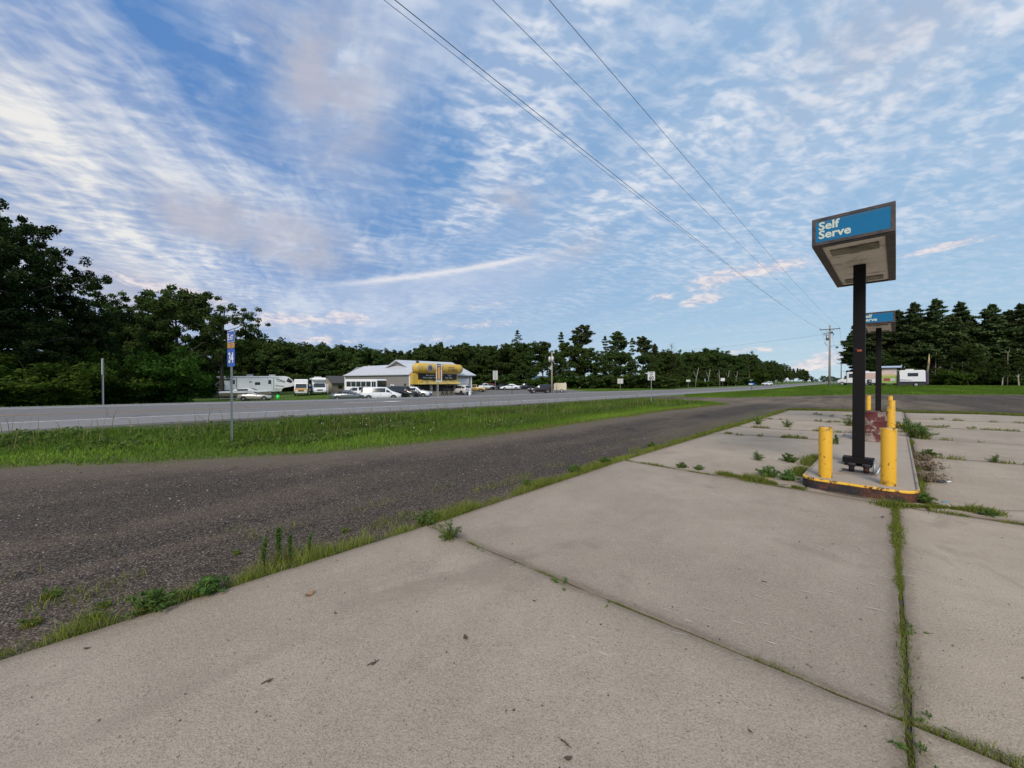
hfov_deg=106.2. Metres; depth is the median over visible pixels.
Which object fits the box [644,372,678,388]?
bush
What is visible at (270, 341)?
broadleaf tree
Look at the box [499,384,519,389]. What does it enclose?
parked car
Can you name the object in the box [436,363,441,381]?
framed sign
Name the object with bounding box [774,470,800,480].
weed
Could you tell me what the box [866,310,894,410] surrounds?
canopy sign
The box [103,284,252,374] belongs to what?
broadleaf tree
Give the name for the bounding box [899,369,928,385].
camper trailer
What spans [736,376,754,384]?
bush
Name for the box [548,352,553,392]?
utility pole
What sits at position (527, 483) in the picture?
weed
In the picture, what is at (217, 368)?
broadleaf tree
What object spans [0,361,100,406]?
bush
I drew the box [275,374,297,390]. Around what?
bush
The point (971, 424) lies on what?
concrete slab
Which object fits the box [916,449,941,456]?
weed
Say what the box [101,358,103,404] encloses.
marker post
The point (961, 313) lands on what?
pine tree
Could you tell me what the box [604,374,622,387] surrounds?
bush
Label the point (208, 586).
weed
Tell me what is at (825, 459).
bollard
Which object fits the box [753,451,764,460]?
weed
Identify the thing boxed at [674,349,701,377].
broadleaf tree
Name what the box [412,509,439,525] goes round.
weed
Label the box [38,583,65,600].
weed
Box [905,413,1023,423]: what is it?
concrete slab
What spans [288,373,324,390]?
bush
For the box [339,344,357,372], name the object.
broadleaf tree
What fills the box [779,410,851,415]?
concrete slab
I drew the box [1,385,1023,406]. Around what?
lawn grass
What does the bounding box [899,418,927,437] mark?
weed
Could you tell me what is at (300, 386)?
motorhome
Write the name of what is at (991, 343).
pine tree
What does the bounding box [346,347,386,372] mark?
broadleaf tree
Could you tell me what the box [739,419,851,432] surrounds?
concrete slab
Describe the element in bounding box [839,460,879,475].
pipe stubs
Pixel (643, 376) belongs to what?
bush
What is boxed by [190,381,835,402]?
field
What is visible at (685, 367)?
broadleaf tree
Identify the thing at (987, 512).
weed
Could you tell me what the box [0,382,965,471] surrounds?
grass verge
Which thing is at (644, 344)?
pine tree
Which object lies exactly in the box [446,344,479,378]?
broadleaf tree
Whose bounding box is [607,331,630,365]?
pine tree
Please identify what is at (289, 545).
weed
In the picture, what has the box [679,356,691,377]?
broadleaf tree
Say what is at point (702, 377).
broadleaf tree
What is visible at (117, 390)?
bush
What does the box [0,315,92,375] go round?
oak tree
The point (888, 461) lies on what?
bollard
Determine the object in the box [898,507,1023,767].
concrete slab
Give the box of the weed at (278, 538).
[267,526,296,565]
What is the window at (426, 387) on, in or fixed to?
in the shop building
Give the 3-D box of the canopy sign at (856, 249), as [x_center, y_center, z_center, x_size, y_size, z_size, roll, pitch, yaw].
[6.191,-0.535,6.859,0.911,3.966,3.590,0,1,45]
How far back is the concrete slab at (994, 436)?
11.66 m
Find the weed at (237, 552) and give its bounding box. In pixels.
[231,549,241,554]
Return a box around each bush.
[0,352,118,405]
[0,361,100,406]
[0,363,26,406]
[30,346,143,404]
[83,367,170,404]
[121,346,211,403]
[133,396,149,403]
[193,372,229,397]
[233,372,286,375]
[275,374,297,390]
[281,374,300,391]
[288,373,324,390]
[306,371,345,377]
[472,379,483,385]
[480,372,509,384]
[482,373,519,383]
[506,378,530,385]
[524,376,556,386]
[544,374,565,387]
[547,377,573,388]
[561,377,579,388]
[566,374,598,388]
[593,377,608,387]
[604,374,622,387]
[610,374,636,388]
[629,373,647,387]
[636,374,660,388]
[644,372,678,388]
[664,378,681,388]
[676,377,691,387]
[686,377,698,386]
[696,379,710,386]
[703,380,716,386]
[707,378,729,385]
[713,376,735,385]
[728,379,739,385]
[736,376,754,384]
[749,370,771,384]
[928,378,944,384]
[929,368,977,384]
[991,376,1021,384]
[992,374,1023,384]
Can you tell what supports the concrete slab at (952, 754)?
on the gravel lot
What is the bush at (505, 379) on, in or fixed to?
on the parking yard at (503, 392)
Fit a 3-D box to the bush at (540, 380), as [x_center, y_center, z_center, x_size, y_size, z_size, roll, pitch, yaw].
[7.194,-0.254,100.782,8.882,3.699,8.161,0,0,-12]
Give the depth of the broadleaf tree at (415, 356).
94.42 m
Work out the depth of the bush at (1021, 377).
75.90 m
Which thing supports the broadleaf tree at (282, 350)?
on the field
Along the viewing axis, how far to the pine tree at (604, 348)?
116.48 m
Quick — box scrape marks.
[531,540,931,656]
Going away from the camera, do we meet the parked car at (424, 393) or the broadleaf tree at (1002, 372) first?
the parked car at (424, 393)
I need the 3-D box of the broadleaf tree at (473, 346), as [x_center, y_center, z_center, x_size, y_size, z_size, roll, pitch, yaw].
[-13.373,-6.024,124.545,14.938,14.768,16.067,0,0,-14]
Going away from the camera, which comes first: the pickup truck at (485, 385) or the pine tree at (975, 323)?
the pine tree at (975, 323)
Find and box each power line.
[384,0,811,324]
[395,0,808,322]
[493,0,823,320]
[549,0,836,324]
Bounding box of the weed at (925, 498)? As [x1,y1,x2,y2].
[917,492,939,504]
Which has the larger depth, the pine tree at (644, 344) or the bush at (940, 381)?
the pine tree at (644, 344)
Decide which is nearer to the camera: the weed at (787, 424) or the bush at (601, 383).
the weed at (787, 424)
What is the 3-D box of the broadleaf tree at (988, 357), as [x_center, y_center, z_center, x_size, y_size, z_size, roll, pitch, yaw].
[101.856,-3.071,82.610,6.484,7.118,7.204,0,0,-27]
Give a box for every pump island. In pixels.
[803,432,919,502]
[895,411,905,427]
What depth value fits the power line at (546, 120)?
6.76 m
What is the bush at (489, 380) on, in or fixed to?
on the parking yard at (503, 392)
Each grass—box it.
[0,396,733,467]
[0,407,1023,767]
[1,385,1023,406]
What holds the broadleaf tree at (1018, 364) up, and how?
on the grass verge
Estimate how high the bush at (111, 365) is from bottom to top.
7.168 m
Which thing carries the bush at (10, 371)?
on the field
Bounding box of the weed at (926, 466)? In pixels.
[913,457,951,471]
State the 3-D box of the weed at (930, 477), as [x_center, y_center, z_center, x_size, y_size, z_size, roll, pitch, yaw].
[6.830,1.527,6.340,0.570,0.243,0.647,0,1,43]
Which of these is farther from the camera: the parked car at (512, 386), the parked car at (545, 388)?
the parked car at (512, 386)
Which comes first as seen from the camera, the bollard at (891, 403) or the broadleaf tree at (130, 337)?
the bollard at (891, 403)
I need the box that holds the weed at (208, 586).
[180,574,228,598]
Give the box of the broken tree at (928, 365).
[925,355,929,384]
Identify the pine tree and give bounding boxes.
[31,268,98,322]
[511,330,522,350]
[558,332,563,365]
[568,324,595,371]
[599,336,609,387]
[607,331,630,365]
[628,338,638,367]
[632,336,652,365]
[650,344,664,373]
[735,354,749,371]
[746,354,758,376]
[758,360,766,374]
[775,364,782,383]
[792,368,797,382]
[797,369,803,378]
[837,326,852,371]
[837,335,852,364]
[851,333,892,384]
[882,309,909,384]
[883,301,942,361]
[904,297,967,371]
[933,316,971,369]
[950,301,999,366]
[955,319,993,362]
[968,304,1023,368]
[976,334,996,360]
[987,309,1023,361]
[1003,303,1023,365]
[1007,312,1023,353]
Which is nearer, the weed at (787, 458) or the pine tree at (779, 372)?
the weed at (787, 458)
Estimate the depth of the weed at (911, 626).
2.53 m
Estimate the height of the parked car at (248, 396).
1.354 m
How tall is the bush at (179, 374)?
7.507 m
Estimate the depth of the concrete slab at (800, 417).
17.39 m
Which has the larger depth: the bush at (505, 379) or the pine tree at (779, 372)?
the pine tree at (779, 372)
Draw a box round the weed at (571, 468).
[567,463,579,472]
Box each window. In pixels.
[414,384,429,390]
[439,384,452,390]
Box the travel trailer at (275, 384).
[215,374,293,394]
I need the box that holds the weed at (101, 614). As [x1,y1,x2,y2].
[77,607,110,621]
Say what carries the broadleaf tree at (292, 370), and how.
on the field
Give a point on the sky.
(331, 169)
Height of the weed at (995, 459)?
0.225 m
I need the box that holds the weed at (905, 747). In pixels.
[885,738,945,767]
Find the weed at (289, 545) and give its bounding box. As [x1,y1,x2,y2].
[283,535,305,563]
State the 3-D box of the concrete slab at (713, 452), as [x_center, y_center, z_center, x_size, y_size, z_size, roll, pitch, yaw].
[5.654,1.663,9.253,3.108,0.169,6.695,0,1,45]
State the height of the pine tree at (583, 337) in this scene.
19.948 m
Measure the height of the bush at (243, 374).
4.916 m
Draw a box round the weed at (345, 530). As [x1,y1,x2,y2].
[341,526,350,532]
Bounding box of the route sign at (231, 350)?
[227,330,234,439]
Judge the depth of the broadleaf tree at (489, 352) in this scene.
105.77 m
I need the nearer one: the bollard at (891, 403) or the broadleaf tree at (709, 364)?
the bollard at (891, 403)
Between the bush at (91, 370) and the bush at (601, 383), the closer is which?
the bush at (91, 370)
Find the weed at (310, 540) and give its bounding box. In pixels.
[301,532,324,555]
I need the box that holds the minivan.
[360,387,401,397]
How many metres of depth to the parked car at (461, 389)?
67.63 m
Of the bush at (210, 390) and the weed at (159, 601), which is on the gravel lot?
the weed at (159, 601)
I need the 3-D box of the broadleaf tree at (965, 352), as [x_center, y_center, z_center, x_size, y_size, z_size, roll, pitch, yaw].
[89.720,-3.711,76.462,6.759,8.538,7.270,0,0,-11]
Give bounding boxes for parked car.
[237,392,273,400]
[329,390,364,398]
[389,386,420,396]
[410,387,431,396]
[454,385,471,394]
[492,383,507,389]
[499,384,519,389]
[518,383,534,389]
[528,384,550,392]
[761,382,772,385]
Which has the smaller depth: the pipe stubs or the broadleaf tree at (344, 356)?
the pipe stubs
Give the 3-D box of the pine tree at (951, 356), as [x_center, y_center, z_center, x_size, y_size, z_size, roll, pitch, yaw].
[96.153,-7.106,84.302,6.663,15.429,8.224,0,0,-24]
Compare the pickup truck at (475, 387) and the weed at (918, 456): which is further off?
the pickup truck at (475, 387)
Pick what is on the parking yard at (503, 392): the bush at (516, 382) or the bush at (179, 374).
the bush at (516, 382)
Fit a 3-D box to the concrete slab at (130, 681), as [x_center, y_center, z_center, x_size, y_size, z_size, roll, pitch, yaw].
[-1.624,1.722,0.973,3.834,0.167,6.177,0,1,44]
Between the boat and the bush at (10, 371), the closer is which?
the bush at (10, 371)
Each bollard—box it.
[818,426,832,477]
[866,395,870,409]
[880,427,896,485]
[887,407,895,427]
[889,400,894,406]
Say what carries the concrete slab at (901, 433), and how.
on the gravel lot
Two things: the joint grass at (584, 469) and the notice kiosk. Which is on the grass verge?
the notice kiosk
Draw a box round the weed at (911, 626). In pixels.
[898,622,928,634]
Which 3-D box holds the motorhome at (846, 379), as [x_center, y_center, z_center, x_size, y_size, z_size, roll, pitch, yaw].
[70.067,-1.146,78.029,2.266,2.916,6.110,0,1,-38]
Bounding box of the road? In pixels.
[0,382,834,432]
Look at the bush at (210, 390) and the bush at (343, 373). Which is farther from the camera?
the bush at (343, 373)
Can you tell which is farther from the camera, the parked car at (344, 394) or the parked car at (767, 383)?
the parked car at (767, 383)
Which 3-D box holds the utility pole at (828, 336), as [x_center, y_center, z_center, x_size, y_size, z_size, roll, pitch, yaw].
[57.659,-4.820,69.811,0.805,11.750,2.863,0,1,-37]
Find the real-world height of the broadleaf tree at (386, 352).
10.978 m
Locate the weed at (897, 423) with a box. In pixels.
[895,417,916,432]
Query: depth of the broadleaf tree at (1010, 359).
80.43 m
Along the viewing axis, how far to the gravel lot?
5.47 m
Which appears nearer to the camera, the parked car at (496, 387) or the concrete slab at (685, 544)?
the concrete slab at (685, 544)
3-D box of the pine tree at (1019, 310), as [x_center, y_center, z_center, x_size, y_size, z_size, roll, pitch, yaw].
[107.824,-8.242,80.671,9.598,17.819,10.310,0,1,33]
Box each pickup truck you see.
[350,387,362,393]
[472,384,486,391]
[479,383,493,389]
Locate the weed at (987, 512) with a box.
[975,509,1000,517]
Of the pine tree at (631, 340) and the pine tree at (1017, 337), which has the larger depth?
the pine tree at (631, 340)
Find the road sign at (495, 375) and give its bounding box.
[493,371,497,379]
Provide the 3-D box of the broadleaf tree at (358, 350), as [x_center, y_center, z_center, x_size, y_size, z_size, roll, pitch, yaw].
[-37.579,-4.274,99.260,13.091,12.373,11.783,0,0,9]
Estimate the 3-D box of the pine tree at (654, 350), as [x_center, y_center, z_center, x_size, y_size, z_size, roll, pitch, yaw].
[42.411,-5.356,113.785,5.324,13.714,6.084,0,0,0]
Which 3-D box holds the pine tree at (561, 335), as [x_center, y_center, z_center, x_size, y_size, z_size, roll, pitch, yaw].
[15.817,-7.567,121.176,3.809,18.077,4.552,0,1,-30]
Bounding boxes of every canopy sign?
[812,201,895,467]
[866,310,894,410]
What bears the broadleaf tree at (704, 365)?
on the field
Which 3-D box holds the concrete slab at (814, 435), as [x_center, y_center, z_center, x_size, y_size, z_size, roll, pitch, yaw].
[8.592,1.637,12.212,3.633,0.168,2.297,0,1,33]
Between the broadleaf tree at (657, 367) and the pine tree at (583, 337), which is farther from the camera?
the pine tree at (583, 337)
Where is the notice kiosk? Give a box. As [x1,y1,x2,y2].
[881,366,901,385]
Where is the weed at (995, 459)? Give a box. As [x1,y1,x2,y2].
[984,454,1001,462]
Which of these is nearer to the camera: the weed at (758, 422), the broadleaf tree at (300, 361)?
the weed at (758, 422)
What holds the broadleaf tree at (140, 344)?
on the field
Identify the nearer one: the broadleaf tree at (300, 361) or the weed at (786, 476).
the weed at (786, 476)
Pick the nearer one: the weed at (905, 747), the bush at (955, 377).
the weed at (905, 747)
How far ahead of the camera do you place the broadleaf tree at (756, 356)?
269.63 m
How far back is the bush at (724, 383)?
160.08 m
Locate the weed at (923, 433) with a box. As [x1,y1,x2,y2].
[912,422,942,438]
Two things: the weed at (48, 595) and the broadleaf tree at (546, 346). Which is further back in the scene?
the broadleaf tree at (546, 346)
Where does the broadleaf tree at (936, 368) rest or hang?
on the grass verge
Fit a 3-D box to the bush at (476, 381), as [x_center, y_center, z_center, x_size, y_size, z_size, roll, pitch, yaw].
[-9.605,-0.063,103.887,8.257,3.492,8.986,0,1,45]
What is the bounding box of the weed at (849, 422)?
[840,415,851,425]
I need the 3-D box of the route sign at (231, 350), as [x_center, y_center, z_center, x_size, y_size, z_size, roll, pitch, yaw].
[-7.296,0.209,10.005,0.420,3.180,0.034,0,1,32]
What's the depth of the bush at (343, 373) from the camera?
92.98 m
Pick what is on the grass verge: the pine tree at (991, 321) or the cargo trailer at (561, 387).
the pine tree at (991, 321)
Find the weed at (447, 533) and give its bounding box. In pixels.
[433,517,461,541]
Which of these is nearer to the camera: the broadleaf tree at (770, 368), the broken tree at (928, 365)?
the broken tree at (928, 365)
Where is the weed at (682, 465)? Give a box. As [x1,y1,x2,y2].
[676,462,688,467]
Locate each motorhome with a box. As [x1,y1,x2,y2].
[294,379,307,395]
[309,377,326,394]
[837,371,874,384]
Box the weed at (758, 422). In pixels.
[752,415,764,424]
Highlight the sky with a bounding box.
[0,0,1023,380]
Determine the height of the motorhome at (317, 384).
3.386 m
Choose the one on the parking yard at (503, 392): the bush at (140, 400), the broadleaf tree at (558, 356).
the broadleaf tree at (558, 356)
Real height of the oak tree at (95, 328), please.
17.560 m
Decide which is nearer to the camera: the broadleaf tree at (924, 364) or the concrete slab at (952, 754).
the concrete slab at (952, 754)
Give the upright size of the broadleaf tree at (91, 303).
18.014 m
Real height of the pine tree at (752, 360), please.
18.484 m
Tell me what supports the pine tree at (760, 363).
on the field
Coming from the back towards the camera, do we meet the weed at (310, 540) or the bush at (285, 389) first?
the bush at (285, 389)
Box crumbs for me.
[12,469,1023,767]
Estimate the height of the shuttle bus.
2.846 m
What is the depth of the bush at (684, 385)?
121.29 m
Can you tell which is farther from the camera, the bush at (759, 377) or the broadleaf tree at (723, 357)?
the bush at (759, 377)
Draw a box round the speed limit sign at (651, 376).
[648,372,654,401]
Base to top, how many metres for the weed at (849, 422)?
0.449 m
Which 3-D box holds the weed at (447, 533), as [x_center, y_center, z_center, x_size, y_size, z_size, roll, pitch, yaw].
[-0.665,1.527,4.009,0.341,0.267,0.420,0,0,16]
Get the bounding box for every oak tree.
[0,198,112,352]
[0,220,83,351]
[0,247,107,358]
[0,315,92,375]
[56,292,144,361]
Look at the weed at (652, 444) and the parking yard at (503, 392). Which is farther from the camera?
the parking yard at (503, 392)
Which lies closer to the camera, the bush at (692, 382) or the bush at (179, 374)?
the bush at (179, 374)
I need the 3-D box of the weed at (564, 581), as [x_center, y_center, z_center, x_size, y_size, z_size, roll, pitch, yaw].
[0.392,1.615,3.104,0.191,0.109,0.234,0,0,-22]
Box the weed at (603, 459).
[598,456,612,463]
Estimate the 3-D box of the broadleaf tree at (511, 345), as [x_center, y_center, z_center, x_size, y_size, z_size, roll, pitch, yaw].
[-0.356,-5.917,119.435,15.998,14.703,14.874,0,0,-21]
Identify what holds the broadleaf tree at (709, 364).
on the field
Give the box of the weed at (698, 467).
[693,464,704,469]
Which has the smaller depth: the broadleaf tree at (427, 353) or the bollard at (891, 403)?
the bollard at (891, 403)
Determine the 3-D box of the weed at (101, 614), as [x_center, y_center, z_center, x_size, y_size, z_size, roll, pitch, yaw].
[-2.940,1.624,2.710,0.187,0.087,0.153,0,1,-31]
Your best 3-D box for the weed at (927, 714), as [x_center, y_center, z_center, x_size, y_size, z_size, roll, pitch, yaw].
[2.022,1.634,1.855,0.164,0.076,0.134,0,1,32]
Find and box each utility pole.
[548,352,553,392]
[820,325,839,385]
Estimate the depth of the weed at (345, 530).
4.29 m
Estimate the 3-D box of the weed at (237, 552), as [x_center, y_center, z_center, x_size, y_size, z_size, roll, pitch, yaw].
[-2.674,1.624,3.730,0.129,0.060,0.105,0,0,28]
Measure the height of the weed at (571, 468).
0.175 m
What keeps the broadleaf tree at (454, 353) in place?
on the parking yard at (503, 392)
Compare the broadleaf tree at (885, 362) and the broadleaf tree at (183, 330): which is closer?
the broadleaf tree at (183, 330)
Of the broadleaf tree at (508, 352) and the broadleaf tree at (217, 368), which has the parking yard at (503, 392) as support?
the broadleaf tree at (508, 352)
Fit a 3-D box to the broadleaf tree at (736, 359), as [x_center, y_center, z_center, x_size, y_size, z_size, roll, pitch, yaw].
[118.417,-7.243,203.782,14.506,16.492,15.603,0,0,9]
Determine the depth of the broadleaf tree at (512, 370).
103.84 m
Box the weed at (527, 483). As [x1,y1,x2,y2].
[521,479,533,485]
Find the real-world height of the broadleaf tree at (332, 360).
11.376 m
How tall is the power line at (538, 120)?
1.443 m
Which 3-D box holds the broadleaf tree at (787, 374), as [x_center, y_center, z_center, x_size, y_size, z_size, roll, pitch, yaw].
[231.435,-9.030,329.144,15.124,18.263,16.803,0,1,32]
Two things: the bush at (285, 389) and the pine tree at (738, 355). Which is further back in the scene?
the pine tree at (738, 355)
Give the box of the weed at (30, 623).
[13,612,42,629]
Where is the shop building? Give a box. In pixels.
[343,360,475,395]
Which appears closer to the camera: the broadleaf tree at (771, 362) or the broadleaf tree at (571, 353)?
the broadleaf tree at (571, 353)
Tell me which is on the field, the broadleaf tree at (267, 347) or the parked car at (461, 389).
the broadleaf tree at (267, 347)
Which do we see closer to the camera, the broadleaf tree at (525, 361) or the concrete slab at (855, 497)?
the concrete slab at (855, 497)
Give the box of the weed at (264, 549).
[249,536,281,568]
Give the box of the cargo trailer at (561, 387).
[554,382,565,391]
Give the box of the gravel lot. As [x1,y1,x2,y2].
[0,395,1023,767]
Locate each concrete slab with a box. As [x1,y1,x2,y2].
[0,526,907,767]
[429,460,904,718]
[627,433,834,489]
[715,427,843,440]
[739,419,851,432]
[764,414,851,421]
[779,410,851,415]
[805,487,926,510]
[897,428,909,439]
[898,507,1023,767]
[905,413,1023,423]
[907,419,1023,431]
[911,427,1023,444]
[911,438,1023,464]
[912,726,1011,767]
[918,457,1023,522]
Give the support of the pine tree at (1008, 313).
on the grass verge
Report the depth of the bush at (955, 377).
75.33 m
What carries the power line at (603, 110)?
attached to the utility pole at (828, 336)
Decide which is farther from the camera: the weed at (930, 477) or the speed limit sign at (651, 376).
the speed limit sign at (651, 376)
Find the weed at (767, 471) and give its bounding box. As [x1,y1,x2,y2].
[755,465,780,477]
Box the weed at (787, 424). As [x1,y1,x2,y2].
[782,419,793,426]
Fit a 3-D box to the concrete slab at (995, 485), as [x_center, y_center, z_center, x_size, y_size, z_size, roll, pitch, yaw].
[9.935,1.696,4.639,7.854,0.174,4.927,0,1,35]
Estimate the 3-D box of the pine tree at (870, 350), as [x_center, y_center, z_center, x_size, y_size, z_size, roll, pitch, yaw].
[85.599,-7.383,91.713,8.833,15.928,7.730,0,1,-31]
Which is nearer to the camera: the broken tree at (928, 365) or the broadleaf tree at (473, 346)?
the broken tree at (928, 365)
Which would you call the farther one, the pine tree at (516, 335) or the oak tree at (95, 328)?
the pine tree at (516, 335)
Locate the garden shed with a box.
[325,376,343,392]
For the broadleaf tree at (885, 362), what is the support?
on the grass verge
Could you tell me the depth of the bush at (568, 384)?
100.22 m
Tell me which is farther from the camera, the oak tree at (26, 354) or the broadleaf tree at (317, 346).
the broadleaf tree at (317, 346)
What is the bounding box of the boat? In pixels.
[217,388,274,399]
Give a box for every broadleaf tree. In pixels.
[55,281,154,364]
[91,298,181,378]
[102,331,141,380]
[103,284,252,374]
[107,323,204,376]
[172,291,270,390]
[183,337,233,375]
[224,343,258,373]
[227,340,274,375]
[243,333,278,373]
[246,342,285,372]
[254,337,309,375]
[283,342,310,372]
[288,347,313,373]
[295,342,358,376]
[309,344,330,350]
[309,348,351,374]
[329,351,360,375]
[331,344,354,358]
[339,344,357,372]
[340,344,381,364]
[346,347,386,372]
[379,349,402,363]
[385,350,404,364]
[395,351,426,360]
[409,343,446,351]
[411,347,443,361]
[424,342,459,362]
[433,347,476,372]
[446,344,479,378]
[449,343,480,349]
[464,346,498,380]
[470,345,503,378]
[488,345,530,379]
[502,354,525,379]
[503,341,525,352]
[510,351,544,381]
[519,341,545,379]
[538,341,550,376]
[540,349,577,382]
[549,338,590,385]
[577,347,605,376]
[592,347,639,377]
[609,351,640,376]
[633,351,664,388]
[657,350,684,377]
[664,357,689,378]
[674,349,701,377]
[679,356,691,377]
[683,350,716,378]
[692,353,710,380]
[694,352,722,379]
[697,347,742,373]
[699,350,728,380]
[700,357,707,373]
[705,350,739,378]
[728,355,753,378]
[741,355,763,377]
[744,351,765,370]
[765,360,777,365]
[765,363,777,381]
[776,363,791,382]
[801,370,811,382]
[819,375,826,381]
[866,354,904,384]
[866,360,875,384]
[882,348,939,384]
[899,355,954,374]
[915,362,934,373]
[939,344,995,384]
[968,361,996,384]
[978,356,1008,377]
[989,354,1023,371]
[993,358,1010,384]
[1009,355,1023,385]
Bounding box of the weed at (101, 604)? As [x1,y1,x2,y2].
[92,597,114,608]
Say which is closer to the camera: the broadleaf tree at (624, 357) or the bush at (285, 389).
the bush at (285, 389)
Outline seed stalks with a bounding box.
[0,392,699,451]
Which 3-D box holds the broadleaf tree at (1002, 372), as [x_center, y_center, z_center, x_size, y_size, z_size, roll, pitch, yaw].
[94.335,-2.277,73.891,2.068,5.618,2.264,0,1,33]
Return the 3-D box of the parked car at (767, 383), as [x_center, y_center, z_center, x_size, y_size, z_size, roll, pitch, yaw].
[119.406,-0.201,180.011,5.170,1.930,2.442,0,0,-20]
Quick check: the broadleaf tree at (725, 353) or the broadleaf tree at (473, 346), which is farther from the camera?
the broadleaf tree at (725, 353)
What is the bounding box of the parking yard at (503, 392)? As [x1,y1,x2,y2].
[420,388,605,396]
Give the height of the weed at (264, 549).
0.293 m
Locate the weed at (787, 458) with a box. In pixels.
[779,452,798,462]
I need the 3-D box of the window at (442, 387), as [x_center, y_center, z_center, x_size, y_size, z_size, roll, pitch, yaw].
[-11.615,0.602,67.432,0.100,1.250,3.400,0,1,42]
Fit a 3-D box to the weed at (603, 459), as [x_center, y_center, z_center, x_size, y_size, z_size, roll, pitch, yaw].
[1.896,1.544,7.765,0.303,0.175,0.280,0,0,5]
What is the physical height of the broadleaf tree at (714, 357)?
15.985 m
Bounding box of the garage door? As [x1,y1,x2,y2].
[458,379,467,393]
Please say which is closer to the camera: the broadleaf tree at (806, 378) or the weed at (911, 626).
the weed at (911, 626)
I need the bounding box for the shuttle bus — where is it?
[345,379,386,389]
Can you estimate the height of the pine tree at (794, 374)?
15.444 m
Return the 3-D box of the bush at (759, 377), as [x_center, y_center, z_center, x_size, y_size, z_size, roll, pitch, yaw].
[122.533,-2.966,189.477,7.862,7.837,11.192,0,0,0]
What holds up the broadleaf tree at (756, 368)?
on the field
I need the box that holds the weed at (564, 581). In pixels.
[549,577,567,590]
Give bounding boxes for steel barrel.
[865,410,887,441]
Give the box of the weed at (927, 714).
[911,710,957,733]
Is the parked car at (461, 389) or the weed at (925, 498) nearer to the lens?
the weed at (925, 498)
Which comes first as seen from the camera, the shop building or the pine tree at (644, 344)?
the shop building
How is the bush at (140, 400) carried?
on the field
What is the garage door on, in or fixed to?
in the shop building
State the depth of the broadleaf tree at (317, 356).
92.39 m
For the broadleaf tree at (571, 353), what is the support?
on the field
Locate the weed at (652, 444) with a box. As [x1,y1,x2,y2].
[645,442,656,446]
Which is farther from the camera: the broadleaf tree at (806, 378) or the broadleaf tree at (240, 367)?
the broadleaf tree at (806, 378)
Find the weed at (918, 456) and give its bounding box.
[905,450,938,460]
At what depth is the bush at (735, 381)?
172.31 m
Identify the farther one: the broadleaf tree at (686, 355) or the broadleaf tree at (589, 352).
the broadleaf tree at (686, 355)
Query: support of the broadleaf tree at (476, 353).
on the parking yard at (503, 392)
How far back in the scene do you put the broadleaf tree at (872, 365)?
89.20 m
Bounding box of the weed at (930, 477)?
[916,468,951,482]
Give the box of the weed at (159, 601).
[124,586,181,619]
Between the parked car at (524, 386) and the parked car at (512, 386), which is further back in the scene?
the parked car at (524, 386)
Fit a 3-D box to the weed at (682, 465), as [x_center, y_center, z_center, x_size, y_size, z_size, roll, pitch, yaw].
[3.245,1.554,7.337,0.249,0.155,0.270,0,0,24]
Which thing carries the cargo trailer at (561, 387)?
on the parking yard at (503, 392)
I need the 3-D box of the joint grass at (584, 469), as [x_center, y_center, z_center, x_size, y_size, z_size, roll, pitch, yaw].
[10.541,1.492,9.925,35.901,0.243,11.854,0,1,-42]
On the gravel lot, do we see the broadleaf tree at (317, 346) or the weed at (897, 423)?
the weed at (897, 423)
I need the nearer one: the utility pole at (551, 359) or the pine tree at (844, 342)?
the utility pole at (551, 359)
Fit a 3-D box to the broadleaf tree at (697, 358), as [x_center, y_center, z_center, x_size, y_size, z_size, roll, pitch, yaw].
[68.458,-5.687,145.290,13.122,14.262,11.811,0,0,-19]
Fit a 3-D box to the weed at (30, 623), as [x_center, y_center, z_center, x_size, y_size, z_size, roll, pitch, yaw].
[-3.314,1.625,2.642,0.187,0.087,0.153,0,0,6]
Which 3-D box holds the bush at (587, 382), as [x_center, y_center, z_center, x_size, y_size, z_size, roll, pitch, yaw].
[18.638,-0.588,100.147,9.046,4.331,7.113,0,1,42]
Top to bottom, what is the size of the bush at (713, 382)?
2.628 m
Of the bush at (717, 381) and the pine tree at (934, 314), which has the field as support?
the bush at (717, 381)
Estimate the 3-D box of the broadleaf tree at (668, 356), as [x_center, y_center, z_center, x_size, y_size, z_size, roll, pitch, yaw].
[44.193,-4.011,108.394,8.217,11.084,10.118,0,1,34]
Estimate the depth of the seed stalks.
13.07 m
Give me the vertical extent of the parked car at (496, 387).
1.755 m

